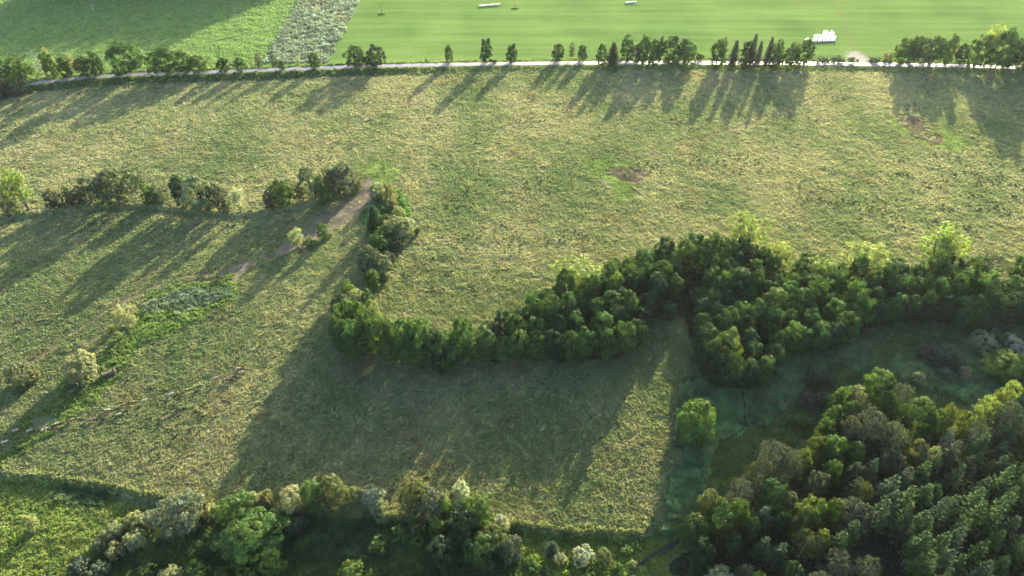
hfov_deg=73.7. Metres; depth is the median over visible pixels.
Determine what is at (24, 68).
broadleaf tree
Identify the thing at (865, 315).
broadleaf tree
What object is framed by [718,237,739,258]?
broadleaf tree
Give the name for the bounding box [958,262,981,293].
broadleaf tree
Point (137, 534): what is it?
willow shrub
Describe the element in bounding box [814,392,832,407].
willow shrub
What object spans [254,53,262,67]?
birch tree
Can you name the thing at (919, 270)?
broadleaf tree
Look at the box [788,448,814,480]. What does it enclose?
broadleaf tree
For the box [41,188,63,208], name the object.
willow shrub
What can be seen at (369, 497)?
willow shrub
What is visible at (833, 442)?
broadleaf tree
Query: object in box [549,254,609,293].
willow tree
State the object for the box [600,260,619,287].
broadleaf tree
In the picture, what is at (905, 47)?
broadleaf tree
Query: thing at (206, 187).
broadleaf tree
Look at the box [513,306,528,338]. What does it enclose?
broadleaf tree
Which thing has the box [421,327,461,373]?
broadleaf tree
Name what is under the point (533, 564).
bush
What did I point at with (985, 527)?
conifer tree
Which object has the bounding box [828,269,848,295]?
broadleaf tree
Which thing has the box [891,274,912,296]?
broadleaf tree
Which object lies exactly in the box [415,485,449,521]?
tree
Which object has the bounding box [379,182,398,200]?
willow shrub
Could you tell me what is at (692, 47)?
broadleaf tree
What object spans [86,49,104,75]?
broadleaf tree
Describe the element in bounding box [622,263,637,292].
broadleaf tree
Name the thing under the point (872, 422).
pine tree
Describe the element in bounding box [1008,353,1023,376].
broadleaf tree
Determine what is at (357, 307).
broadleaf tree
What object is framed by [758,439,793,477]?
pine tree
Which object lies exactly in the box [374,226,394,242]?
broadleaf tree
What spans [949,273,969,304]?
broadleaf tree
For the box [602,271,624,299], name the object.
broadleaf tree
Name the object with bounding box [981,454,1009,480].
conifer tree
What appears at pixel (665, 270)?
broadleaf tree
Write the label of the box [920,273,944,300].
broadleaf tree
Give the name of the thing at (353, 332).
broadleaf tree
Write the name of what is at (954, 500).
conifer tree
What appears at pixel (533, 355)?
broadleaf tree
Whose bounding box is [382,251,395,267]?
willow shrub
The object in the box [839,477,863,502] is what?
conifer tree
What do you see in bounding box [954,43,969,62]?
broadleaf tree
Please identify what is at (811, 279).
broadleaf tree
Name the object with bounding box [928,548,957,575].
conifer tree
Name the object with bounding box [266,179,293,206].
broadleaf tree
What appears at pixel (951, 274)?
birch tree
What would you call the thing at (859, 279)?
birch tree
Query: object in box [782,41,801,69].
broadleaf tree
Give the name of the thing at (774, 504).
broadleaf tree
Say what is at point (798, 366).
reed bed
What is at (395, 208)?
willow shrub
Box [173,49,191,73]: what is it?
broadleaf tree
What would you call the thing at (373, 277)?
broadleaf tree
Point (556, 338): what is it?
broadleaf tree
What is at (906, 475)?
conifer tree
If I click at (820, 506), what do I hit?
broadleaf tree
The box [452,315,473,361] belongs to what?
broadleaf tree
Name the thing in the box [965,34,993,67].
broadleaf tree
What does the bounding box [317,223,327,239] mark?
broadleaf tree
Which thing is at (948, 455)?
conifer tree
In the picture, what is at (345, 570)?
willow shrub
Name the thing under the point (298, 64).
birch tree
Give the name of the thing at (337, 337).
broadleaf tree
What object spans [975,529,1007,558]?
conifer tree
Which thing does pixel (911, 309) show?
broadleaf tree
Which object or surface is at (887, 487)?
conifer tree
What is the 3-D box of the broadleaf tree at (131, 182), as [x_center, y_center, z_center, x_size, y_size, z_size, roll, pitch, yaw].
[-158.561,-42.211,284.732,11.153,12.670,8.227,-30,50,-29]
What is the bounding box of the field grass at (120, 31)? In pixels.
[0,0,296,80]
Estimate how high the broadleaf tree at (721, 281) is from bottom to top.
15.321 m
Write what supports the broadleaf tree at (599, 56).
on the ground at (626, 174)
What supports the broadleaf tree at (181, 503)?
on the ground at (626, 174)
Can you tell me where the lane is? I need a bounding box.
[3,61,1021,89]
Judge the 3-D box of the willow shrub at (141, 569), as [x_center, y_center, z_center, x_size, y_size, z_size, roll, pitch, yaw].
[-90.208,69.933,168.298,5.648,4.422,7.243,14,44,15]
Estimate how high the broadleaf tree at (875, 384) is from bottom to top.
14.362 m
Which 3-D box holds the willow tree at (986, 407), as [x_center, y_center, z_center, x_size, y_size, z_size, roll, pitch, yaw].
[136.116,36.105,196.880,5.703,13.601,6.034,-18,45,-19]
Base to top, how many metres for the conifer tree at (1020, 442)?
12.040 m
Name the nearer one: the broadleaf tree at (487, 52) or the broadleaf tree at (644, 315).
the broadleaf tree at (644, 315)
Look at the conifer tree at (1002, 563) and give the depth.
161.90 m
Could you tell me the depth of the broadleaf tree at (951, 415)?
191.49 m
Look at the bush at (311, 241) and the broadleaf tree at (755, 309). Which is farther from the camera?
the bush at (311, 241)
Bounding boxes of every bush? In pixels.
[107,326,116,333]
[302,236,317,246]
[368,540,385,555]
[380,275,387,282]
[381,205,389,213]
[386,524,407,545]
[400,528,423,549]
[411,521,425,534]
[413,227,419,234]
[523,555,539,572]
[535,562,552,575]
[611,562,624,573]
[617,541,633,555]
[629,559,636,568]
[631,537,644,550]
[662,57,680,66]
[696,53,704,59]
[814,56,829,63]
[830,55,845,63]
[848,57,858,62]
[869,57,881,63]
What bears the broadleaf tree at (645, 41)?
on the ground at (626, 174)
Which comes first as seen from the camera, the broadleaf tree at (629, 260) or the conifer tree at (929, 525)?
the conifer tree at (929, 525)
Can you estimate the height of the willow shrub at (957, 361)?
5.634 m
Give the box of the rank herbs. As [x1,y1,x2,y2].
[0,58,1023,575]
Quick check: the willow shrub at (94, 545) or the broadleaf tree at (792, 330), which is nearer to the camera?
the willow shrub at (94, 545)
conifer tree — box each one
[750,505,772,533]
[751,536,770,565]
[766,542,787,568]
[822,530,849,561]
[833,519,860,551]
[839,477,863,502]
[855,457,878,489]
[858,498,890,535]
[869,474,900,503]
[869,489,900,521]
[885,512,914,546]
[887,503,914,537]
[889,466,915,495]
[890,485,916,516]
[897,529,929,564]
[901,482,933,515]
[901,532,932,564]
[902,549,937,575]
[907,460,931,488]
[908,510,930,541]
[911,515,933,546]
[919,482,942,507]
[921,531,952,561]
[922,496,950,532]
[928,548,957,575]
[934,439,962,473]
[934,494,961,524]
[935,526,967,557]
[936,572,951,575]
[941,463,966,496]
[942,518,972,543]
[946,552,967,575]
[949,454,976,482]
[955,500,988,533]
[956,487,986,519]
[959,432,990,463]
[959,540,990,569]
[960,559,994,575]
[961,476,992,501]
[969,420,994,441]
[973,501,1008,538]
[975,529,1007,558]
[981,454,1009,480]
[982,491,1014,525]
[985,464,1016,500]
[986,555,1010,575]
[987,420,1020,453]
[987,440,1008,463]
[991,485,1019,516]
[994,515,1021,547]
[1001,475,1023,503]
[1003,539,1023,569]
[1006,411,1023,433]
[1007,532,1023,545]
[1009,465,1023,490]
[1011,493,1023,517]
[1013,431,1023,450]
[1016,517,1023,537]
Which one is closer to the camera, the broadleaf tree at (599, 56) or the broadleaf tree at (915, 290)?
the broadleaf tree at (915, 290)
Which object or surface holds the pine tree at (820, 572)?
on the ground at (626, 174)
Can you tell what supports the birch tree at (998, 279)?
on the ground at (626, 174)
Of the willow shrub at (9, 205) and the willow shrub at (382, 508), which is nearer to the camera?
the willow shrub at (382, 508)
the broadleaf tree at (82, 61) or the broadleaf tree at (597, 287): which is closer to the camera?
the broadleaf tree at (597, 287)
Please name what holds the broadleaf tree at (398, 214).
on the ground at (626, 174)
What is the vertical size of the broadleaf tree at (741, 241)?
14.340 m
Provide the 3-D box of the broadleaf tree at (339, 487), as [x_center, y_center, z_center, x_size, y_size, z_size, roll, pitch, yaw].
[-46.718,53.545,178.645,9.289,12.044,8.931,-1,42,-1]
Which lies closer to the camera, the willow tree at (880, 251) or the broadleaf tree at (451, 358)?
the broadleaf tree at (451, 358)
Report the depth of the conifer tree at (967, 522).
167.63 m
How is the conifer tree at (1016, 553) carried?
on the ground at (626, 174)
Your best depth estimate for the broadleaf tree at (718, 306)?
226.55 m
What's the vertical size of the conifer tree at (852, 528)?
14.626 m
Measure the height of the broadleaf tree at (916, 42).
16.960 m
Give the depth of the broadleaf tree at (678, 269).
241.75 m
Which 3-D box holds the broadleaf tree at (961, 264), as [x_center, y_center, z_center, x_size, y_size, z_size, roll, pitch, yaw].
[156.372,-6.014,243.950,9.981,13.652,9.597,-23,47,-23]
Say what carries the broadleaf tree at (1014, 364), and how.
on the ground at (626, 174)
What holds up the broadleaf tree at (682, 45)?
on the hayfield
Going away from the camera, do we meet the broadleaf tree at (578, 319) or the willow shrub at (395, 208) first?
the broadleaf tree at (578, 319)
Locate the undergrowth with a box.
[393,260,1023,575]
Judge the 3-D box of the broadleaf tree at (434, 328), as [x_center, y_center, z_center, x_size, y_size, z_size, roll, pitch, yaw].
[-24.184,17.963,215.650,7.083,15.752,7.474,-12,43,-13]
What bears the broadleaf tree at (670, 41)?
on the hayfield
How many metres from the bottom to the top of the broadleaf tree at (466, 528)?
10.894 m
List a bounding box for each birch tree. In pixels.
[41,46,54,67]
[62,52,77,75]
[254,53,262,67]
[268,53,278,69]
[292,183,304,199]
[294,56,300,66]
[569,42,575,58]
[720,37,728,57]
[808,42,816,62]
[847,276,867,302]
[935,38,948,63]
[937,264,961,290]
[937,426,957,452]
[951,38,961,58]
[953,267,975,293]
[978,269,1002,298]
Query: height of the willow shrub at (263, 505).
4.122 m
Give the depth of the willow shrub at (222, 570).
167.71 m
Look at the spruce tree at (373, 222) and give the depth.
266.76 m
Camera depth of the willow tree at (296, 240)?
259.85 m
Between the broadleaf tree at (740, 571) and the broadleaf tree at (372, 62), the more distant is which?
the broadleaf tree at (372, 62)
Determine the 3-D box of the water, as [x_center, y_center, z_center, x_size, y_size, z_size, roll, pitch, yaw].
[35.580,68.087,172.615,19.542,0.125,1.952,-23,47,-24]
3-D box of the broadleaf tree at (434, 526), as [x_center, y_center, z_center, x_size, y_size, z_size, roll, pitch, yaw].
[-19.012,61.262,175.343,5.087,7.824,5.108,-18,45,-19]
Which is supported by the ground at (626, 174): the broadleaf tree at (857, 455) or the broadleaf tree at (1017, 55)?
the broadleaf tree at (857, 455)
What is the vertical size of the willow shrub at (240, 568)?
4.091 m
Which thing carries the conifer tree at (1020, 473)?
on the ground at (626, 174)
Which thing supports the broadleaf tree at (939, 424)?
on the ground at (626, 174)
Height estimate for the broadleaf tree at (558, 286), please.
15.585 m
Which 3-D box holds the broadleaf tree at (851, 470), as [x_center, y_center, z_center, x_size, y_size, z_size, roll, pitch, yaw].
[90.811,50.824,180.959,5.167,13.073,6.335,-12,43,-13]
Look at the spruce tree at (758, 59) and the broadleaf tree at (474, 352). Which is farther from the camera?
the spruce tree at (758, 59)
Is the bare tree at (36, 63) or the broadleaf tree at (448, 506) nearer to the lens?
the broadleaf tree at (448, 506)
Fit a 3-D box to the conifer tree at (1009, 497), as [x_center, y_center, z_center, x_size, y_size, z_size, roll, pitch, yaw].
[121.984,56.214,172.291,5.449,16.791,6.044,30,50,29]
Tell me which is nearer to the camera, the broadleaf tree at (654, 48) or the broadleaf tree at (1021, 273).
the broadleaf tree at (1021, 273)
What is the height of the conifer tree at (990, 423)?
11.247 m
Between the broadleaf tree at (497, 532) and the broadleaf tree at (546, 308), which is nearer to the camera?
the broadleaf tree at (497, 532)
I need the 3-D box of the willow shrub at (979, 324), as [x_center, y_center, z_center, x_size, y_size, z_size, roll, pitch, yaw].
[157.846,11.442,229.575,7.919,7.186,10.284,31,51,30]
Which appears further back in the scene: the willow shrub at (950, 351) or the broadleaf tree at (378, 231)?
the broadleaf tree at (378, 231)
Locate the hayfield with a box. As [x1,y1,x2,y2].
[11,0,1023,84]
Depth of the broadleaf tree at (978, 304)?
228.07 m
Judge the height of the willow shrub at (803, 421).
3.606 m
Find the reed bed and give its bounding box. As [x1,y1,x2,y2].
[50,0,1023,570]
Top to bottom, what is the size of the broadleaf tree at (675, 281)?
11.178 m
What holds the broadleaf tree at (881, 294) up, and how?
on the ground at (626, 174)
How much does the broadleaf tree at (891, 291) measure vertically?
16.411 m
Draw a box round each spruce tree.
[364,205,384,233]
[604,42,619,67]
[725,40,740,67]
[746,34,757,64]
[752,41,763,67]
[761,37,773,66]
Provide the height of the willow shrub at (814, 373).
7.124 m
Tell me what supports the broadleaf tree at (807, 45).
on the ground at (626, 174)
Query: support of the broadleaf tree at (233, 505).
on the ground at (626, 174)
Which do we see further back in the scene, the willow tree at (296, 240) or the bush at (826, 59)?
the bush at (826, 59)
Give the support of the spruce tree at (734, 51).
on the ground at (626, 174)
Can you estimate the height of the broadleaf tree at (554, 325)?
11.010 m
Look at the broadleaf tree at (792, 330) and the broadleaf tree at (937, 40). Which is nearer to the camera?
the broadleaf tree at (792, 330)
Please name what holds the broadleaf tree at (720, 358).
on the ground at (626, 174)
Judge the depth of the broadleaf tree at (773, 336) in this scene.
215.95 m
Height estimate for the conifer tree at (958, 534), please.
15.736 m
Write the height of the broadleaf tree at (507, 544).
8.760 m
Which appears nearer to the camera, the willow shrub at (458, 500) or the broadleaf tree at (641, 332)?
the willow shrub at (458, 500)
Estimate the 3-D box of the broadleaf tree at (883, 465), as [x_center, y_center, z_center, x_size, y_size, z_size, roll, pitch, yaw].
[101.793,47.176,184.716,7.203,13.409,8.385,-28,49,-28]
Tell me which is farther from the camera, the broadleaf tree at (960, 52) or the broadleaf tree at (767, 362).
the broadleaf tree at (960, 52)
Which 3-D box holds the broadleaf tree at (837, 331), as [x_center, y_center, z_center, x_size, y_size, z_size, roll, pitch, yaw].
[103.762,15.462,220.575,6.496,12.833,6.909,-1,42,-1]
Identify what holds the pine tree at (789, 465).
on the ground at (626, 174)
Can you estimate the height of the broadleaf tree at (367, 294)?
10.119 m
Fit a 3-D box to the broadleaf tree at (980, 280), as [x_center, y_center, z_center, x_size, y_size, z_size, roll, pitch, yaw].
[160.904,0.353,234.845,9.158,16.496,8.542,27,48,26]
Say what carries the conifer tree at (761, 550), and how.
on the ground at (626, 174)
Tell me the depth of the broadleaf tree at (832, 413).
194.15 m
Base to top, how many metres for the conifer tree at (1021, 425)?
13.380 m
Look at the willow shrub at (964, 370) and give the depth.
213.31 m
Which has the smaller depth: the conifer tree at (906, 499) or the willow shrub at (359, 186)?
the conifer tree at (906, 499)
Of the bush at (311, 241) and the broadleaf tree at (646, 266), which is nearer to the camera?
the broadleaf tree at (646, 266)
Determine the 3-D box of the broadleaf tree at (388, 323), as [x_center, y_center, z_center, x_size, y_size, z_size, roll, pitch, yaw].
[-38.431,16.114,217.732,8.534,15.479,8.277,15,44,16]
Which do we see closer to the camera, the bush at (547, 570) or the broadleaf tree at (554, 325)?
the bush at (547, 570)
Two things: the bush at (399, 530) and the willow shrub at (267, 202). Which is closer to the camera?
the bush at (399, 530)
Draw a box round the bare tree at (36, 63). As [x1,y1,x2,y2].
[29,49,42,74]
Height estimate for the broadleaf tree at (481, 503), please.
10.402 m
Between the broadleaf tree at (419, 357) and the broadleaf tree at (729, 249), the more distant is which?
the broadleaf tree at (729, 249)
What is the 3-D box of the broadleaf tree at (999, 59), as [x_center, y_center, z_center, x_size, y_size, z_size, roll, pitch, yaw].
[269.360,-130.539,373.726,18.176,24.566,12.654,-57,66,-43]
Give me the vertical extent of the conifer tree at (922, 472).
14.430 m
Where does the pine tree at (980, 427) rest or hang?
on the ground at (626, 174)
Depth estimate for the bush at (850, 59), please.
386.78 m
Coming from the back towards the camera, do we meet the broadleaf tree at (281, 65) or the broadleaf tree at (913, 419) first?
the broadleaf tree at (281, 65)
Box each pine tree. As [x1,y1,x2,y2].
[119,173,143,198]
[724,475,755,508]
[743,456,773,482]
[744,473,764,502]
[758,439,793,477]
[773,448,805,483]
[787,526,824,560]
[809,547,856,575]
[809,570,828,575]
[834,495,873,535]
[835,415,864,442]
[840,405,891,446]
[847,480,873,518]
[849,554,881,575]
[868,421,909,455]
[885,383,915,418]
[957,419,991,455]
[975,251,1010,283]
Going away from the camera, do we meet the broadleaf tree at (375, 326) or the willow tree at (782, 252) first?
the broadleaf tree at (375, 326)
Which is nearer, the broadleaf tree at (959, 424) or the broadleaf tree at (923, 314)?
the broadleaf tree at (959, 424)
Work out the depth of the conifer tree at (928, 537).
162.92 m
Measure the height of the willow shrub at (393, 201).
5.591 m
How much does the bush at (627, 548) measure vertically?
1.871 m
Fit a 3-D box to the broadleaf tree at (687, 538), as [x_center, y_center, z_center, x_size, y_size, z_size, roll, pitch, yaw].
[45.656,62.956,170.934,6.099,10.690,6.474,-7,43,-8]
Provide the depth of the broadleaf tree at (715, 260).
243.00 m
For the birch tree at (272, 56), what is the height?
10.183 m
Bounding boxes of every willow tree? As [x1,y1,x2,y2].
[0,166,34,209]
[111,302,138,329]
[223,185,243,210]
[287,227,303,248]
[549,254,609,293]
[726,210,771,245]
[765,239,792,268]
[798,254,839,287]
[837,239,893,281]
[917,221,973,264]
[974,394,1001,426]
[980,22,1010,64]
[989,387,1011,410]
[999,379,1023,406]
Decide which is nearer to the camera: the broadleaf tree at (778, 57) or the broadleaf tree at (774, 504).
the broadleaf tree at (774, 504)
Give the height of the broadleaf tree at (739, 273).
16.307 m
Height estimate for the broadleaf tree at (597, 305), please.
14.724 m
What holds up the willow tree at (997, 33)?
on the hayfield
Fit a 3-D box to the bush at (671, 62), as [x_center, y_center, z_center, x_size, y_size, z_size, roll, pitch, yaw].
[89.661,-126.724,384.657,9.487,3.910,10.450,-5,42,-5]
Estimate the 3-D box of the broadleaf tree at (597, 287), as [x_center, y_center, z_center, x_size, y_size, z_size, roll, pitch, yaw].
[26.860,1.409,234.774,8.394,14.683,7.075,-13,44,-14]
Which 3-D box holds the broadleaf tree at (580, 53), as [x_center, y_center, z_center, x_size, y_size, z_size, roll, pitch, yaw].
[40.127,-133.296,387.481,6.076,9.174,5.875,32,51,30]
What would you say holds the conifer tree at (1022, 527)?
on the ground at (626, 174)
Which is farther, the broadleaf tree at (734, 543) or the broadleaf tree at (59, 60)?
the broadleaf tree at (59, 60)
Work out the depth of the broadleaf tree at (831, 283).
233.70 m
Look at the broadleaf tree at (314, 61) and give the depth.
377.16 m
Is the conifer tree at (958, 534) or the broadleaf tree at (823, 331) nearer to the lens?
the conifer tree at (958, 534)
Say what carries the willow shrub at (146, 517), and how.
on the ground at (626, 174)
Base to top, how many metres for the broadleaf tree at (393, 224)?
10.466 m
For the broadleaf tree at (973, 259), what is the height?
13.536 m
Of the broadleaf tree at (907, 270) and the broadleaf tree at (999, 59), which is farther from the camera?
the broadleaf tree at (999, 59)
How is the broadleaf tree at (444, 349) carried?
on the ground at (626, 174)
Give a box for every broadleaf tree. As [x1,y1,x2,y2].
[0,59,13,79]
[2,54,38,81]
[38,52,59,77]
[55,56,72,77]
[70,177,98,204]
[72,55,92,76]
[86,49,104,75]
[90,177,107,201]
[92,168,130,207]
[104,40,145,77]
[145,47,180,75]
[148,487,205,540]
[167,174,193,205]
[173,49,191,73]
[175,174,218,212]
[188,55,207,73]
[197,185,218,207]
[210,506,290,569]
[212,490,255,529]
[213,186,231,211]
[215,57,230,71]
[230,57,247,73]
[256,544,287,575]
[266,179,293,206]
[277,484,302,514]
[278,61,285,69]
[298,166,321,196]
[299,479,324,516]
[308,52,320,69]
[313,175,332,204]
[313,473,351,513]
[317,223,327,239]
[322,168,343,194]
[327,313,350,351]
[328,160,356,196]
[330,292,349,316]
[332,298,356,329]
[339,318,369,361]
[341,279,357,297]
[342,45,367,68]
[347,288,363,306]
[349,300,369,323]
[354,244,382,278]
[354,308,380,348]
[360,288,374,309]
[360,299,382,317]
[364,43,386,69]
[364,269,380,291]
[364,314,392,357]
[368,232,383,247]
[371,253,392,278]
[372,235,389,257]
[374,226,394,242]
[377,319,403,356]
[379,213,390,227]
[382,215,405,238]
[382,333,400,361]
[386,236,402,251]
[390,319,416,365]
[392,212,406,228]
[395,217,418,239]
[395,477,430,511]
[401,317,424,363]
[402,315,438,368]
[412,327,432,363]
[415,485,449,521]
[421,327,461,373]
[423,535,460,575]
[425,325,444,365]
[428,516,447,537]
[430,337,447,362]
[437,496,453,519]
[441,504,483,545]
[444,44,452,62]
[444,331,464,364]
[445,328,463,343]
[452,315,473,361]
[458,491,494,526]
[458,531,501,570]
[462,336,483,362]
[474,320,502,350]
[476,328,498,361]
[479,38,492,63]
[482,521,511,553]
[492,308,515,338]
[493,335,515,362]
[498,534,524,565]
[503,313,527,343]
[505,43,517,62]
[507,328,534,362]
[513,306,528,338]
[524,290,544,323]
[524,330,548,364]
[526,316,546,347]
[536,287,556,315]
[538,294,559,330]
[539,328,564,361]
[550,314,568,344]
[551,44,564,60]
[551,268,575,306]
[554,291,579,327]
[558,330,580,360]
[563,310,586,335]
[565,291,588,317]
[572,325,598,361]
[577,45,587,59]
[578,274,600,300]
[581,296,602,319]
[585,297,606,332]
[589,311,613,348]
[592,274,606,297]
[595,43,606,65]
[595,327,617,359]
[596,547,612,566]
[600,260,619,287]
[600,290,620,321]
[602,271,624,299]
[608,304,630,335]
[609,286,629,303]
[610,256,623,283]
[610,320,637,355]
[618,256,636,274]
[618,289,639,322]
[619,34,633,60]
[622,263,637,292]
[624,267,647,303]
[627,318,648,347]
[629,44,641,62]
[632,306,652,334]
[633,247,651,263]
[634,34,649,64]
[634,290,657,317]
[637,248,654,284]
[638,259,653,286]
[641,271,668,304]
[643,39,661,65]
[650,248,667,270]
[653,236,675,260]
[653,259,674,288]
[656,299,676,321]
[657,36,664,60]
[659,252,682,273]
[662,35,679,59]
[664,273,684,300]
[669,260,685,278]
[671,238,699,273]
[676,38,689,60]
[676,398,715,448]
[676,511,709,551]
[681,42,697,67]
[681,522,705,553]
[682,232,704,260]
[685,535,715,574]
[689,286,707,306]
[689,297,717,322]
[690,338,723,374]
[691,322,718,356]
[692,238,716,274]
[693,313,715,337]
[695,488,721,518]
[696,287,723,308]
[700,265,721,293]
[702,253,723,283]
[702,498,738,537]
[703,231,723,260]
[704,564,733,575]
[705,352,730,388]
[707,301,727,325]
[709,38,726,67]
[710,269,733,301]
[710,305,740,331]
[710,326,743,366]
[716,289,737,314]
[716,352,746,387]
[716,530,742,559]
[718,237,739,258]
[718,257,739,287]
[718,324,740,354]
[720,237,732,257]
[720,498,751,534]
[722,266,751,300]
[727,301,750,322]
[729,251,746,267]
[730,234,750,264]
[730,564,753,575]
[731,266,749,291]
[736,287,758,305]
[736,516,760,549]
[737,314,757,340]
[737,358,761,389]
[738,41,755,68]
[738,328,760,357]
[740,297,767,331]
[740,341,763,368]
[741,258,766,285]
[742,244,766,268]
[745,269,766,295]
[749,571,765,575]
[752,355,775,387]
[755,476,787,518]
[756,245,772,271]
[756,280,777,306]
[758,304,785,340]
[759,287,787,332]
[760,343,785,375]
[761,273,787,291]
[763,256,782,282]
[767,42,784,67]
[767,509,791,538]
[768,329,790,357]
[774,39,784,55]
[776,280,797,303]
[776,560,804,575]
[777,320,806,358]
[777,490,799,521]
[778,298,804,325]
[778,308,798,336]
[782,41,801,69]
[782,502,812,537]
[786,257,814,277]
[786,272,804,294]
[788,287,815,321]
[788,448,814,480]
[792,325,813,358]
[795,39,812,67]
[795,493,827,529]
[796,276,821,301]
[796,307,820,335]
[797,250,816,266]
[798,302,821,330]
[801,275,830,311]
[802,469,830,501]
[806,435,828,467]
[808,320,831,353]
[808,527,830,559]
[813,254,831,276]
[814,417,837,450]
[814,497,846,532]
[815,278,835,299]
[815,459,843,496]
[817,434,850,469]
[819,404,845,432]
[820,291,843,319]
[820,297,845,324]
[821,320,843,350]
[824,385,853,412]
[825,261,850,285]
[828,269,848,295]
[831,311,860,345]
[836,400,860,428]
[837,279,875,315]
[838,303,861,332]
[839,441,865,473]
[841,462,865,491]
[846,253,869,281]
[846,385,870,413]
[854,297,877,326]
[860,270,884,297]
[862,367,896,409]
[864,286,888,314]
[868,298,891,326]
[868,390,899,424]
[869,442,906,478]
[874,261,899,289]
[875,256,904,278]
[882,275,907,302]
[884,292,907,328]
[885,263,912,287]
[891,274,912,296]
[893,37,915,64]
[895,438,929,470]
[896,396,938,438]
[898,294,921,322]
[904,445,943,478]
[906,277,924,305]
[908,35,926,63]
[911,264,929,287]
[912,290,940,323]
[914,408,948,443]
[915,37,934,63]
[920,249,952,284]
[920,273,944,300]
[921,276,952,311]
[924,35,943,64]
[929,293,957,323]
[930,402,958,440]
[936,33,960,65]
[936,256,965,280]
[942,410,973,442]
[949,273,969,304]
[949,295,975,326]
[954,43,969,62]
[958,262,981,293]
[962,293,989,324]
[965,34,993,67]
[966,255,988,281]
[967,271,999,309]
[979,348,1023,383]
[981,292,1010,325]
[983,400,1023,434]
[985,27,1021,70]
[993,291,1023,323]
[994,275,1023,302]
[1003,37,1023,67]
[1006,254,1023,284]
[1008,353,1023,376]
[1013,42,1023,70]
[1013,271,1023,293]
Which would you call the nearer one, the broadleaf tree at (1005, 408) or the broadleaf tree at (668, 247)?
the broadleaf tree at (1005, 408)
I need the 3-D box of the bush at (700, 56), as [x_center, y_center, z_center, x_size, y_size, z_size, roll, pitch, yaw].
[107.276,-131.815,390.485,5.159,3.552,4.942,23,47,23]
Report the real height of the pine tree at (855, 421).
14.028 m
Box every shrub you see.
[0,78,11,98]
[0,191,21,215]
[3,360,40,392]
[4,77,30,96]
[20,513,39,534]
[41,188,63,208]
[59,349,99,387]
[60,185,73,202]
[67,188,84,205]
[67,555,93,575]
[87,560,111,575]
[89,532,115,554]
[100,520,127,540]
[104,540,125,561]
[121,528,146,552]
[122,509,143,530]
[134,558,158,575]
[138,510,161,529]
[140,184,157,204]
[150,182,170,202]
[157,564,183,575]
[182,558,210,575]
[200,503,218,521]
[204,531,226,553]
[209,565,229,575]
[235,566,257,575]
[247,491,260,506]
[258,489,272,508]
[260,189,277,209]
[260,499,271,509]
[270,523,296,545]
[287,512,310,536]
[294,537,310,555]
[337,559,363,575]
[348,486,363,505]
[353,180,361,189]
[357,483,385,507]
[369,497,388,516]
[372,182,384,198]
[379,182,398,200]
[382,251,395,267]
[386,196,397,208]
[390,206,405,215]
[452,479,469,502]
[452,492,469,510]
[494,514,509,532]
[543,541,560,558]
[551,552,567,566]
[572,543,594,567]
[796,413,812,429]
[798,390,819,409]
[804,364,826,387]
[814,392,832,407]
[821,373,837,388]
[883,51,893,60]
[911,371,926,384]
[915,339,946,365]
[929,341,962,365]
[934,366,956,383]
[944,354,966,373]
[957,366,974,381]
[964,329,1001,356]
[967,309,994,333]
[993,333,1014,347]
[998,332,1023,357]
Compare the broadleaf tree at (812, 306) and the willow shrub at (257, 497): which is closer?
the willow shrub at (257, 497)
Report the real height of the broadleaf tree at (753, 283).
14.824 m
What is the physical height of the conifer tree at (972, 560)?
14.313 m
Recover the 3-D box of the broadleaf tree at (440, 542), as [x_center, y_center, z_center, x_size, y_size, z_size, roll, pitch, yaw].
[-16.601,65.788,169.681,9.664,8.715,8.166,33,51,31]
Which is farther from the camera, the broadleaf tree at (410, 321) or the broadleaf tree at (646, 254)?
the broadleaf tree at (646, 254)
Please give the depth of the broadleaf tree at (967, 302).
227.97 m
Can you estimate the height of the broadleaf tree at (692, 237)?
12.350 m
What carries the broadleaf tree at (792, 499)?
on the ground at (626, 174)
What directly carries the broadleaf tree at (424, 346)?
on the ground at (626, 174)
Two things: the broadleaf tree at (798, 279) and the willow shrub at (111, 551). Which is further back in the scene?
the broadleaf tree at (798, 279)
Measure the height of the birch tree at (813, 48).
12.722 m
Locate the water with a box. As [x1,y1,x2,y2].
[628,539,679,575]
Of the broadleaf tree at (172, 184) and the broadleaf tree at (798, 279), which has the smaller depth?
the broadleaf tree at (798, 279)
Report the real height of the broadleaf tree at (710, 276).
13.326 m
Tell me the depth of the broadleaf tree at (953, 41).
379.03 m
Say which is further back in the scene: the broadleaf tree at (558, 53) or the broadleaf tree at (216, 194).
the broadleaf tree at (558, 53)
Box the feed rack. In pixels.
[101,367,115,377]
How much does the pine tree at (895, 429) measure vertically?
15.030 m
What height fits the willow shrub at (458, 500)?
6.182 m
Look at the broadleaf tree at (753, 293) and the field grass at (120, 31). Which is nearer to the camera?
the broadleaf tree at (753, 293)
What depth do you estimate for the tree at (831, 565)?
161.00 m
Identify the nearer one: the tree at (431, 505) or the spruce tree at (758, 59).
the tree at (431, 505)
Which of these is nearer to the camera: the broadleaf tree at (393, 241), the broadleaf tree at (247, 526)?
the broadleaf tree at (247, 526)
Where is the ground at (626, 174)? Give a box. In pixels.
[0,0,1023,575]
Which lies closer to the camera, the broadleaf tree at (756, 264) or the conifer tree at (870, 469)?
the conifer tree at (870, 469)
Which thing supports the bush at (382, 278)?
on the ground at (626, 174)
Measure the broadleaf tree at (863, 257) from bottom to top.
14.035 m
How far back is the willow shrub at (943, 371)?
212.96 m
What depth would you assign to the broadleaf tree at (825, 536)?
166.18 m

